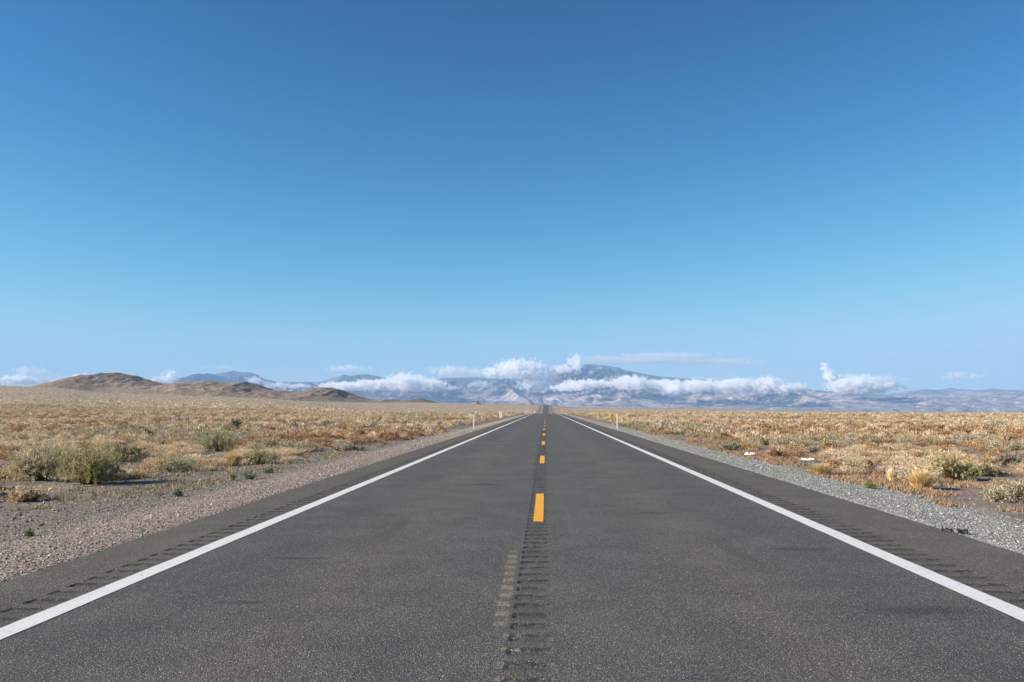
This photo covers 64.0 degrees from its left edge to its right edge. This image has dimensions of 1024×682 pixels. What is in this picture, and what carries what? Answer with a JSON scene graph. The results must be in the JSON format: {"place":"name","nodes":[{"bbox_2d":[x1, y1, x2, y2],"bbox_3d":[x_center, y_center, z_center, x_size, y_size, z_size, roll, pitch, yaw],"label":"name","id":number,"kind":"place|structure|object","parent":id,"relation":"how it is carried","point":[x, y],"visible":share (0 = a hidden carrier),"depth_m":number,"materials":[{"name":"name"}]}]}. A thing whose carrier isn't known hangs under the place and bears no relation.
{"place":"outdoors","nodes":[
{"label":"outdoors","id":0,"kind":"place"},
{"bbox_2d":[31,373,439,402],"bbox_3d":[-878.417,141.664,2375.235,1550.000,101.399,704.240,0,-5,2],"label":"brown hills","id":1,"kind":"structure","parent":0,"point":[119,383],"depth_m":2188.09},
{"bbox_2d":[0,405,1023,681],"bbox_3d":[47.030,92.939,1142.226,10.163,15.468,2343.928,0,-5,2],"label":"road","id":2,"kind":"structure","parent":0,"point":[622,563],"depth_m":7.19,"materials":[{"name":"asphalt"}]},
{"bbox_2d":[0,407,543,639],"bbox_3d":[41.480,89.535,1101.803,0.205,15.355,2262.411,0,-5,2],"label":"edge line","id":3,"kind":"object","parent":2,"relation":"on","point":[30,621],"visible":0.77,"depth_m":7.98,"materials":[{"name":"white paint"}]},
{"bbox_2d":[533,494,543,521],"bbox_3d":[0.441,2.656,13.219,0.146,0.012,3.700,0,-5,2],"label":"line dash","id":4,"kind":"object","parent":2,"relation":"on","point":[539,510],"visible":1,"depth_m":12.87,"materials":[{"name":"yellow paint"}]},
{"bbox_2d":[547,406,1023,621],"bbox_3d":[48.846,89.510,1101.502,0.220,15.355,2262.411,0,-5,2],"label":"edge line","id":5,"kind":"object","parent":2,"relation":"on","point":[995,603],"visible":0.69,"depth_m":8.75,"materials":[{"name":"white paint"}]},
{"bbox_2d":[941,526,967,532],"bbox_3d":[5.593,2.382,10.346,0.297,0.062,0.088,-2,-5,27],"label":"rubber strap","id":6,"kind":"object","parent":2,"relation":"on","point":[958,530],"visible":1,"depth_m":10.33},
{"bbox_2d":[0,386,1023,581],"bbox_3d":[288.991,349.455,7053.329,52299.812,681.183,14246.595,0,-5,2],"label":"ground","id":7,"kind":"structure","parent":0,"point":[981,503],"depth_m":17.47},
{"bbox_2d":[0,450,13,459],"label":"dry shrub","id":8,"kind":"object","parent":7,"relation":"on","point":[4,456],"visible":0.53,"depth_m":30.46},
{"bbox_2d":[1,442,18,450],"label":"dry grass tuft","id":9,"kind":"object","parent":7,"relation":"on","point":[7,444],"visible":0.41,"depth_m":35.87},
{"bbox_2d":[14,432,31,440],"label":"sagebrush","id":10,"kind":"object","parent":7,"relation":"on","point":[20,436],"visible":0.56,"depth_m":46.44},
{"bbox_2d":[9,439,40,446],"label":"dry grass tuft","id":11,"kind":"object","parent":7,"relation":"on","point":[19,443],"visible":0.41,"depth_m":38.36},
{"bbox_2d":[24,527,34,536],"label":"green weed","id":12,"kind":"object","parent":7,"relation":"on","point":[29,532],"visible":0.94,"depth_m":11.25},
{"bbox_2d":[5,484,56,502],"bbox_3d":[-9.412,2.981,16.072,0.969,0.375,0.864,2,-5,-24],"label":"dry shrub","id":13,"kind":"object","parent":7,"relation":"on","point":[29,495],"visible":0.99,"depth_m":15.97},
{"bbox_2d":[0,433,79,483],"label":"sagebrush","id":14,"kind":"object","parent":7,"relation":"on","point":[39,470],"visible":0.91,"depth_m":20.03,"materials":[{"name":"plant"}]},
{"bbox_2d":[29,433,88,471],"bbox_3d":[-12.634,3.130,22.832,1.720,1.124,1.621,0,-5,2],"label":"sagebrush","id":15,"kind":"object","parent":7,"relation":"on","point":[72,446],"visible":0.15,"depth_m":22.75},
{"bbox_2d":[54,435,127,484],"bbox_3d":[-9.987,2.803,19.416,1.703,1.223,1.651,0,-5,2],"label":"sagebrush","id":16,"kind":"object","parent":7,"relation":"on","point":[88,470],"visible":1,"depth_m":19.28,"materials":[{"name":"plant"}]},
{"bbox_2d":[98,437,151,460],"bbox_3d":[-13.772,3.840,29.166,1.847,0.958,1.702,3,-5,-28],"label":"sagebrush","id":17,"kind":"object","parent":7,"relation":"on","point":[133,448],"visible":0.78,"depth_m":28.99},
{"bbox_2d":[127,468,150,477],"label":"dry shrub","id":18,"kind":"object","parent":7,"relation":"on","point":[135,475],"visible":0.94,"depth_m":20.95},
{"bbox_2d":[125,452,155,462],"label":"dry grass tuft","id":19,"kind":"object","parent":7,"relation":"on","point":[138,457],"visible":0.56,"depth_m":28.97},
{"bbox_2d":[129,457,162,469],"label":"dry grass tuft","id":20,"kind":"object","parent":7,"relation":"on","point":[146,466],"visible":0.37,"depth_m":24.33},
{"bbox_2d":[141,442,156,448],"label":"dry grass tuft","id":21,"kind":"object","parent":7,"relation":"on","point":[148,445],"visible":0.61,"depth_m":37.01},
{"bbox_2d":[137,456,171,469],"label":"dry grass tuft","id":22,"kind":"object","parent":7,"relation":"on","point":[153,463],"visible":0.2,"depth_m":24.37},
{"bbox_2d":[153,443,172,450],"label":"dry grass tuft","id":23,"kind":"object","parent":7,"relation":"on","point":[158,446],"visible":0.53,"depth_m":35.11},
{"bbox_2d":[164,435,181,443],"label":"sagebrush","id":24,"kind":"object","parent":7,"relation":"on","point":[172,436],"visible":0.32,"depth_m":40.57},
{"bbox_2d":[146,451,199,472],"bbox_3d":[-9.747,3.416,23.406,1.616,0.696,1.568,0,-5,2],"label":"saltbush","id":25,"kind":"object","parent":7,"relation":"on","point":[167,465],"visible":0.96,"depth_m":23.33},
{"bbox_2d":[167,442,184,448],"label":"dry grass tuft","id":26,"kind":"object","parent":7,"relation":"on","point":[175,444],"visible":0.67,"depth_m":36.76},
{"bbox_2d":[172,488,183,496],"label":"green weed","id":27,"kind":"object","parent":7,"relation":"on","point":[178,493],"visible":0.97,"depth_m":16.39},
{"bbox_2d":[171,446,197,455],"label":"dry grass tuft","id":28,"kind":"object","parent":7,"relation":"on","point":[180,452],"visible":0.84,"depth_m":32.41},
{"bbox_2d":[182,444,206,449],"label":"dry grass tuft","id":29,"kind":"object","parent":7,"relation":"on","point":[189,446],"visible":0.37,"depth_m":34.83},
{"bbox_2d":[190,464,213,471],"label":"dry grass tuft","id":30,"kind":"object","parent":7,"relation":"on","point":[202,468],"visible":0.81,"depth_m":23.34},
{"bbox_2d":[195,456,218,465],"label":"dry grass tuft","id":31,"kind":"object","parent":7,"relation":"on","point":[203,461],"visible":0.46,"depth_m":26.54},
{"bbox_2d":[194,421,243,451],"bbox_3d":[-12.740,4.183,35.740,2.004,1.393,2.081,4,-6,-39],"label":"sagebrush","id":32,"kind":"object","parent":7,"relation":"on","point":[218,446],"visible":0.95,"depth_m":35.55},
{"bbox_2d":[206,456,237,466],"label":"dry grass tuft","id":33,"kind":"object","parent":7,"relation":"on","point":[221,462],"visible":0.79,"depth_m":25.74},
{"bbox_2d":[0,429,456,511],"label":"verge grass","id":34,"kind":"structure","parent":7,"relation":"on","point":[231,468],"depth_m":19.73,"materials":[{"name":"plant"}]},
{"bbox_2d":[222,449,243,465],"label":"dry grass tuft","id":35,"kind":"object","parent":7,"relation":"on","point":[234,455],"visible":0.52,"depth_m":26.11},
{"bbox_2d":[0,427,486,582],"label":"gravel shoulder","id":36,"kind":"object","parent":7,"relation":"on","point":[456,433],"visible":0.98,"depth_m":13.67},
{"bbox_2d":[233,447,264,456],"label":"dry grass tuft","id":37,"kind":"object","parent":7,"relation":"on","point":[239,452],"visible":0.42,"depth_m":30.82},
{"bbox_2d":[239,470,260,478],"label":"green weed","id":38,"kind":"object","parent":7,"relation":"on","point":[250,476],"visible":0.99,"depth_m":20.41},
{"bbox_2d":[241,442,263,449],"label":"sagebrush","id":39,"kind":"object","parent":7,"relation":"on","point":[250,446],"visible":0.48,"depth_m":34.78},
{"bbox_2d":[243,445,279,463],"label":"saltbush","id":40,"kind":"object","parent":7,"relation":"on","point":[257,458],"visible":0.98,"depth_m":26.54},
{"bbox_2d":[260,436,281,447],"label":"sagebrush","id":41,"kind":"object","parent":7,"relation":"on","point":[268,443],"visible":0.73,"depth_m":37.12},
{"bbox_2d":[273,438,292,446],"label":"sagebrush","id":42,"kind":"object","parent":7,"relation":"on","point":[284,441],"visible":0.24,"depth_m":36.51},
{"bbox_2d":[271,451,295,457],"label":"dry grass tuft","id":43,"kind":"object","parent":7,"relation":"on","point":[279,454],"visible":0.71,"depth_m":30.04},
{"bbox_2d":[277,454,299,460],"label":"dry grass tuft","id":44,"kind":"object","parent":7,"relation":"on","point":[287,458],"visible":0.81,"depth_m":28.03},
{"bbox_2d":[284,446,307,454],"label":"dry grass tuft","id":45,"kind":"object","parent":7,"relation":"on","point":[299,451],"visible":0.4,"depth_m":32.33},
{"bbox_2d":[293,439,316,448],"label":"sagebrush","id":46,"kind":"object","parent":7,"relation":"on","point":[309,442],"visible":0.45,"depth_m":35.55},
{"bbox_2d":[297,444,318,450],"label":"sagebrush","id":47,"kind":"object","parent":7,"relation":"on","point":[305,446],"visible":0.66,"depth_m":34.54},
{"bbox_2d":[331,442,349,450],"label":"sagebrush","id":48,"kind":"object","parent":7,"relation":"on","point":[340,448],"visible":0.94,"depth_m":34.50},
{"bbox_2d":[331,438,350,447],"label":"sagebrush","id":49,"kind":"object","parent":7,"relation":"on","point":[339,441],"visible":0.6,"depth_m":38.32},
{"bbox_2d":[345,443,364,450],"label":"saltbush","id":50,"kind":"object","parent":7,"relation":"on","point":[351,447],"visible":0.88,"depth_m":34.78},
{"bbox_2d":[0,385,1019,413],"bbox_3d":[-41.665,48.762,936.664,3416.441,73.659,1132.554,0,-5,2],"label":"distant scrub","id":51,"kind":"object","parent":7,"relation":"on","point":[210,405],"visible":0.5,"depth_m":733.62,"materials":[{"name":"plant"}]},
{"bbox_2d":[0,403,1023,443],"bbox_3d":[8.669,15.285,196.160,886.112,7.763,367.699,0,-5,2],"label":"desert scrub","id":52,"kind":"object","parent":7,"relation":"on","point":[150,422],"visible":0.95,"depth_m":86.38,"materials":[{"name":"plant"}]},
{"bbox_2d":[0,432,1023,534],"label":"gravel scatter","id":53,"kind":"object","parent":7,"relation":"on","point":[15,517],"visible":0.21,"depth_m":18.60,"materials":[{"name":"gravel"}]},
{"bbox_2d":[707,433,720,438],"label":"sagebrush","id":54,"kind":"object","parent":7,"relation":"on","point":[716,436],"visible":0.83,"depth_m":47.61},
{"bbox_2d":[717,441,743,450],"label":"sagebrush","id":55,"kind":"object","parent":7,"relation":"on","point":[735,446],"visible":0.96,"depth_m":34.02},
{"bbox_2d":[739,439,756,449],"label":"dry shrub","id":56,"kind":"object","parent":7,"relation":"on","point":[746,445],"visible":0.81,"depth_m":35.40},
{"bbox_2d":[756,436,770,444],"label":"sagebrush","id":57,"kind":"object","parent":7,"relation":"on","point":[763,441],"visible":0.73,"depth_m":41.26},
{"bbox_2d":[766,445,786,456],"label":"dry shrub","id":58,"kind":"object","parent":7,"relation":"on","point":[776,452],"visible":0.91,"depth_m":29.62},
{"bbox_2d":[770,436,791,446],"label":"sagebrush","id":59,"kind":"object","parent":7,"relation":"on","point":[779,442],"visible":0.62,"depth_m":36.47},
{"bbox_2d":[781,448,798,457],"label":"dry shrub","id":60,"kind":"object","parent":7,"relation":"on","point":[791,454],"visible":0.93,"depth_m":29.45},
{"bbox_2d":[780,435,799,444],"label":"sagebrush","id":61,"kind":"object","parent":7,"relation":"on","point":[787,442],"visible":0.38,"depth_m":39.70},
{"bbox_2d":[784,445,805,452],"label":"dry shrub","id":62,"kind":"object","parent":7,"relation":"on","point":[788,448],"visible":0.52,"depth_m":32.18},
{"bbox_2d":[789,437,810,446],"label":"sagebrush","id":63,"kind":"object","parent":7,"relation":"on","point":[800,442],"visible":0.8,"depth_m":38.71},
{"bbox_2d":[806,445,824,452],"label":"sagebrush","id":64,"kind":"object","parent":7,"relation":"on","point":[812,450],"visible":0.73,"depth_m":34.15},
{"bbox_2d":[608,427,1023,553],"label":"gravel shoulder","id":65,"kind":"object","parent":7,"relation":"on","point":[710,452],"visible":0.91,"depth_m":15.37},
{"bbox_2d":[806,434,828,440],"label":"sagebrush","id":66,"kind":"object","parent":7,"relation":"on","point":[824,437],"visible":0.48,"depth_m":42.84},
{"bbox_2d":[808,462,833,475],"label":"dry grass tuft","id":67,"kind":"object","parent":7,"relation":"on","point":[822,468],"visible":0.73,"depth_m":21.44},
{"bbox_2d":[814,451,837,457],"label":"dry grass tuft","id":68,"kind":"object","parent":7,"relation":"on","point":[826,453],"visible":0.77,"depth_m":29.96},
{"bbox_2d":[821,431,839,439],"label":"sagebrush","id":69,"kind":"object","parent":7,"relation":"on","point":[831,434],"visible":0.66,"depth_m":46.08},
{"bbox_2d":[820,438,842,447],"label":"sagebrush","id":70,"kind":"object","parent":7,"relation":"on","point":[831,442],"visible":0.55,"depth_m":37.46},
{"bbox_2d":[825,440,844,448],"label":"sagebrush","id":71,"kind":"object","parent":7,"relation":"on","point":[837,445],"visible":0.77,"depth_m":37.09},
{"bbox_2d":[827,458,844,466],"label":"dry shrub","id":72,"kind":"object","parent":7,"relation":"on","point":[832,463],"visible":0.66,"depth_m":24.51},
{"bbox_2d":[827,446,849,453],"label":"dry grass tuft","id":73,"kind":"object","parent":7,"relation":"on","point":[831,450],"visible":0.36,"depth_m":31.34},
{"bbox_2d":[835,445,857,452],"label":"dry grass tuft","id":74,"kind":"object","parent":7,"relation":"on","point":[847,449],"visible":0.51,"depth_m":33.33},
{"bbox_2d":[832,465,871,474],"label":"dry grass tuft","id":75,"kind":"object","parent":7,"relation":"on","point":[849,470],"visible":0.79,"depth_m":21.87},
{"bbox_2d":[841,437,862,445],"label":"sagebrush","id":76,"kind":"object","parent":7,"relation":"on","point":[854,440],"visible":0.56,"depth_m":39.66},
{"bbox_2d":[836,460,869,469],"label":"dry grass tuft","id":77,"kind":"object","parent":7,"relation":"on","point":[852,463],"visible":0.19,"depth_m":23.35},
{"bbox_2d":[839,458,867,470],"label":"sagebrush","id":78,"kind":"object","parent":7,"relation":"on","point":[853,464],"visible":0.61,"depth_m":22.51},
{"bbox_2d":[844,456,880,467],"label":"dry grass tuft","id":79,"kind":"object","parent":7,"relation":"on","point":[862,460],"visible":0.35,"depth_m":24.59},
{"bbox_2d":[853,447,876,452],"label":"dry grass tuft","id":80,"kind":"object","parent":7,"relation":"on","point":[861,449],"visible":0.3,"depth_m":30.94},
{"bbox_2d":[861,459,874,468],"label":"dry shrub","id":81,"kind":"object","parent":7,"relation":"on","point":[869,462],"visible":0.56,"depth_m":23.74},
{"bbox_2d":[862,481,877,488],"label":"green weed","id":82,"kind":"object","parent":7,"relation":"on","point":[872,485],"visible":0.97,"depth_m":17.86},
{"bbox_2d":[865,434,887,443],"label":"sagebrush","id":83,"kind":"object","parent":7,"relation":"on","point":[871,438],"visible":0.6,"depth_m":39.88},
{"bbox_2d":[871,457,887,463],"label":"dry shrub","id":84,"kind":"object","parent":7,"relation":"on","point":[880,459],"visible":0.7,"depth_m":25.91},
{"bbox_2d":[866,449,902,457],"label":"dry grass tuft","id":85,"kind":"object","parent":7,"relation":"on","point":[875,454],"visible":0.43,"depth_m":28.52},
{"bbox_2d":[881,465,897,474],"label":"sagebrush","id":86,"kind":"object","parent":7,"relation":"on","point":[884,469],"visible":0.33,"depth_m":21.64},
{"bbox_2d":[873,450,907,457],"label":"dry grass tuft","id":87,"kind":"object","parent":7,"relation":"on","point":[895,453],"visible":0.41,"depth_m":28.24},
{"bbox_2d":[876,459,904,466],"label":"dry grass tuft","id":88,"kind":"object","parent":7,"relation":"on","point":[890,463],"visible":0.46,"depth_m":24.01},
{"bbox_2d":[885,468,897,480],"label":"dry grass tuft","id":89,"kind":"object","parent":7,"relation":"on","point":[890,472],"visible":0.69,"depth_m":19.88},
{"bbox_2d":[871,464,913,474],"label":"dry grass tuft","id":90,"kind":"object","parent":7,"relation":"on","point":[903,466],"visible":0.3,"depth_m":21.91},
{"bbox_2d":[887,454,921,462],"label":"dry grass tuft","id":91,"kind":"object","parent":7,"relation":"on","point":[897,457],"visible":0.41,"depth_m":26.00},
{"bbox_2d":[895,436,917,444],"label":"sagebrush","id":92,"kind":"object","parent":7,"relation":"on","point":[909,441],"visible":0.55,"depth_m":39.03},
{"bbox_2d":[895,458,930,465],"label":"dry grass tuft","id":93,"kind":"object","parent":7,"relation":"on","point":[909,462],"visible":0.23,"depth_m":23.49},
{"bbox_2d":[888,457,941,465],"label":"dry grass tuft","id":94,"kind":"object","parent":7,"relation":"on","point":[911,461],"visible":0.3,"depth_m":23.45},
{"bbox_2d":[891,466,940,483],"bbox_3d":[9.674,3.209,19.599,1.122,0.481,1.064,-1,-5,16],"label":"sagebrush","id":95,"kind":"object","parent":7,"relation":"on","point":[901,472],"visible":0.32,"depth_m":19.57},
{"bbox_2d":[911,451,926,457],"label":"dry shrub","id":96,"kind":"object","parent":7,"relation":"on","point":[920,454],"visible":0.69,"depth_m":29.87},
{"bbox_2d":[902,469,939,487],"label":"dry grass tuft","id":97,"kind":"object","parent":7,"relation":"on","point":[917,479],"visible":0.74,"depth_m":17.98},
{"bbox_2d":[927,439,949,446],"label":"dry shrub","id":98,"kind":"object","parent":7,"relation":"on","point":[938,443],"visible":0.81,"depth_m":38.07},
{"bbox_2d":[940,438,956,445],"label":"dry shrub","id":99,"kind":"object","parent":7,"relation":"on","point":[946,441],"visible":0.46,"depth_m":38.67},
{"bbox_2d":[923,445,983,480],"bbox_3d":[11.033,3.063,20.486,1.238,0.891,1.137,1,-5,-14],"label":"saltbush","id":100,"kind":"object","parent":7,"relation":"on","point":[953,469],"visible":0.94,"depth_m":20.38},
{"bbox_2d":[957,432,974,442],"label":"sagebrush","id":101,"kind":"object","parent":7,"relation":"on","point":[963,439],"visible":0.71,"depth_m":43.51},
{"bbox_2d":[961,440,977,446],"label":"dry shrub","id":102,"kind":"object","parent":7,"relation":"on","point":[966,443],"visible":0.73,"depth_m":38.63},
{"bbox_2d":[967,443,983,449],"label":"dry shrub","id":103,"kind":"object","parent":7,"relation":"on","point":[974,445],"visible":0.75,"depth_m":36.20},
{"bbox_2d":[975,444,989,450],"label":"dry shrub","id":104,"kind":"object","parent":7,"relation":"on","point":[981,448],"visible":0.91,"depth_m":35.09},
{"bbox_2d":[964,457,1001,475],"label":"saltbush","id":105,"kind":"object","parent":7,"relation":"on","point":[987,470],"visible":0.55,"depth_m":21.73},
{"bbox_2d":[974,454,999,465],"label":"dry shrub","id":106,"kind":"object","parent":7,"relation":"on","point":[992,461],"visible":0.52,"depth_m":26.43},
{"bbox_2d":[979,484,1017,502],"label":"sagebrush","id":107,"kind":"object","parent":7,"relation":"on","point":[998,498],"visible":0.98,"depth_m":15.66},
{"bbox_2d":[986,439,1016,450],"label":"sagebrush","id":108,"kind":"object","parent":7,"relation":"on","point":[997,443],"visible":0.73,"depth_m":34.82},
{"bbox_2d":[993,444,1011,452],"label":"dry shrub","id":109,"kind":"object","parent":7,"relation":"on","point":[999,449],"visible":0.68,"depth_m":33.90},
{"bbox_2d":[988,478,1019,487],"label":"sagebrush","id":110,"kind":"object","parent":7,"relation":"on","point":[999,482],"visible":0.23,"depth_m":17.89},
{"bbox_2d":[988,478,1023,498],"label":"sagebrush","id":111,"kind":"object","parent":7,"relation":"on","point":[1014,488],"visible":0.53,"depth_m":16.62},
{"bbox_2d":[991,446,1023,466],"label":"sagebrush","id":112,"kind":"object","parent":7,"relation":"on","point":[1004,459],"visible":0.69,"depth_m":27.04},
{"bbox_2d":[1002,461,1023,469],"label":"dry grass tuft","id":113,"kind":"object","parent":7,"relation":"on","point":[1011,465],"visible":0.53,"depth_m":24.74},
{"bbox_2d":[1008,481,1023,497],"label":"sagebrush","id":114,"kind":"object","parent":7,"relation":"on","point":[1020,488],"visible":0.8,"depth_m":16.57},
{"bbox_2d":[0,0,1023,393],"label":"sky","id":115,"kind":"structure","parent":0,"point":[823,195],"materials":[{"name":"blue"}]},
{"bbox_2d":[148,364,1023,407],"bbox_3d":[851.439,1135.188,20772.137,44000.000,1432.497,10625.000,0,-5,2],"label":"mountain range","id":116,"kind":"structure","parent":0,"point":[596,384],"depth_m":19610.64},
{"bbox_2d":[440,392,1023,411],"bbox_3d":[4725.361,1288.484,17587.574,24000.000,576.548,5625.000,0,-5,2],"label":"foothills","id":117,"kind":"structure","parent":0,"point":[536,398],"depth_m":15679.21,"materials":[{"name":"stone"}]},
{"bbox_2d":[643,432,1023,512],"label":"verge grass","id":118,"kind":"structure","parent":0,"point":[907,487],"depth_m":20.35,"materials":[{"name":"plant"}]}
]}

